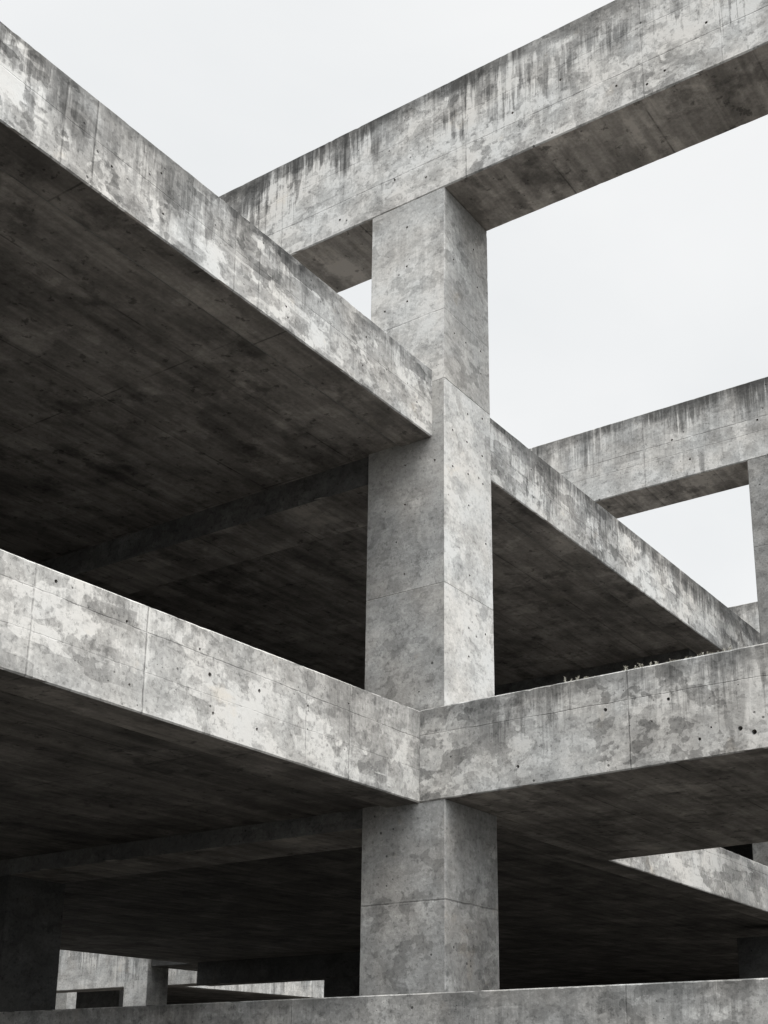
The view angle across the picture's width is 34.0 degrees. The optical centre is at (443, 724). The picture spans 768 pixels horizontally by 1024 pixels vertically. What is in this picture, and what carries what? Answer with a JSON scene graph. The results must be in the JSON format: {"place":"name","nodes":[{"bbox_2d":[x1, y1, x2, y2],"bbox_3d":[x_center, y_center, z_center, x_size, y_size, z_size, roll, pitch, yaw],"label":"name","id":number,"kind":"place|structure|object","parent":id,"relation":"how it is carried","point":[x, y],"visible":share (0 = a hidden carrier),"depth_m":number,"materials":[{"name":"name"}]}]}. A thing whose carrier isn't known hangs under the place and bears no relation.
{"place":"outdoors","nodes":[
{"label":"outdoors","id":0,"kind":"place"},
{"bbox_2d":[77,969,201,992],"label":"courtyard beam","id":1,"kind":"structure","parent":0,"point":[181,978],"depth_m":35.31,"materials":[{"name":"concrete"}]},
{"bbox_2d":[0,0,767,606],"label":"sky","id":2,"kind":"structure","parent":0,"point":[644,289],"materials":[{"name":"white"}]},
{"label":"ground","id":3,"kind":"structure","parent":0,"visible":0},
{"bbox_2d":[0,875,64,1011],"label":"column","id":4,"kind":"structure","parent":3,"relation":"on","point":[31,914],"depth_m":15.78,"materials":[{"name":"concrete"}]},
{"bbox_2d":[0,549,767,988],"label":"floor deck","id":5,"kind":"structure","parent":4,"relation":"on","point":[174,789],"depth_m":13.25,"materials":[{"name":"concrete"}]},
{"bbox_2d":[151,959,197,970],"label":"canopy slab","id":6,"kind":"structure","parent":5,"relation":"attached to","point":[173,965],"depth_m":31.95,"materials":[{"name":"concrete"}]},
{"bbox_2d":[197,952,359,985],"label":"drop beam","id":7,"kind":"structure","parent":5,"relation":"hanging from","point":[316,967],"depth_m":28.45,"materials":[{"name":"concrete"}]},
{"bbox_2d":[752,842,767,866],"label":"column","id":8,"kind":"structure","parent":5,"relation":"on","point":[760,852],"depth_m":24.87,"materials":[{"name":"concrete"}]},
{"bbox_2d":[55,992,76,1009],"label":"column","id":9,"kind":"structure","parent":3,"relation":"on","point":[65,1000],"depth_m":36.28,"materials":[{"name":"concrete"}]},
{"bbox_2d":[76,990,123,1008],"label":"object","id":10,"kind":"structure","parent":3,"relation":"on","point":[98,999],"depth_m":38.10,"materials":[{"name":"concrete"}]},
{"bbox_2d":[123,957,168,1006],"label":"column","id":11,"kind":"structure","parent":3,"relation":"on","point":[145,983],"depth_m":32.05,"materials":[{"name":"concrete"}]},
{"bbox_2d":[56,950,125,992],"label":"courtyard beam","id":12,"kind":"structure","parent":11,"relation":"attached to","point":[82,972],"depth_m":33.13,"materials":[{"name":"concrete"}]},
{"bbox_2d":[324,976,359,997],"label":"column","id":13,"kind":"structure","parent":3,"relation":"on","point":[342,987],"depth_m":27.48,"materials":[{"name":"concrete"}]},
{"bbox_2d":[0,978,767,1023],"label":"parapet wall","id":14,"kind":"structure","parent":3,"relation":"on","point":[736,1001],"depth_m":10.85,"materials":[{"name":"concrete"}]},
{"bbox_2d":[359,187,498,995],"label":"column","id":15,"kind":"structure","parent":3,"relation":"on","point":[429,899],"depth_m":13.20,"materials":[{"name":"concrete"}]},
{"bbox_2d":[0,21,760,695],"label":"floor deck","id":16,"kind":"structure","parent":15,"relation":"on","point":[210,401],"depth_m":13.52,"materials":[{"name":"concrete"}]},
{"bbox_3d":[-9.704,-3.102,20.497,1.010,2.303,0.900,-10,-19,32],"label":"column","id":17,"kind":"object","parent":16,"relation":"on","visible":0},
{"bbox_2d":[219,0,767,292],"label":"roof beam","id":18,"kind":"structure","parent":17,"relation":"on","point":[609,91],"depth_m":13.87,"materials":[{"name":"concrete"}]},
{"bbox_3d":[-5.248,-1.233,27.097,1.010,2.303,0.900,-10,-19,32],"label":"column","id":19,"kind":"object","parent":16,"relation":"on","visible":0},
{"bbox_2d":[530,377,767,518],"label":"roof beam","id":20,"kind":"structure","parent":19,"relation":"on","point":[708,444],"depth_m":21.42,"materials":[{"name":"concrete"}]},
{"bbox_3d":[0.036,0.982,34.925,1.010,2.303,0.900,-10,-19,32],"label":"column","id":21,"kind":"object","parent":16,"relation":"on","visible":0},
{"bbox_2d":[728,601,759,632],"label":"roof beam","id":22,"kind":"structure","parent":21,"relation":"on","point":[748,613],"depth_m":30.36,"materials":[{"name":"concrete"}]},
{"bbox_2d":[420,643,767,860],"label":"cross slab","id":23,"kind":"structure","parent":15,"relation":"attached to","point":[666,757],"depth_m":11.86,"materials":[{"name":"concrete"}]},
{"bbox_2d":[499,844,752,989],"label":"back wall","id":24,"kind":"structure","parent":3,"relation":"on","point":[745,850],"depth_m":35.53,"materials":[{"name":"concrete"}]},
{"bbox_2d":[737,936,767,978],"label":"column","id":25,"kind":"structure","parent":3,"relation":"on","point":[752,957],"depth_m":22.44,"materials":[{"name":"concrete"}]},
{"bbox_2d":[747,455,767,643],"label":"column","id":26,"kind":"structure","parent":3,"relation":"on","point":[758,477],"depth_m":20.07,"materials":[{"name":"concrete"}]},
{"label":"courtyard wall","id":27,"kind":"object","parent":3,"relation":"on","visible":0},
{"bbox_2d":[167,987,302,1003],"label":"courtyard roof slab","id":28,"kind":"structure","parent":27,"relation":"on","point":[182,995],"depth_m":45.69,"materials":[{"name":"concrete"}]},
{"bbox_2d":[173,980,323,997],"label":"courtyard floor edge","id":29,"kind":"object","parent":28,"relation":"attached to","point":[306,989],"visible":0.11,"depth_m":42.94,"materials":[{"name":"concrete"}]}
]}

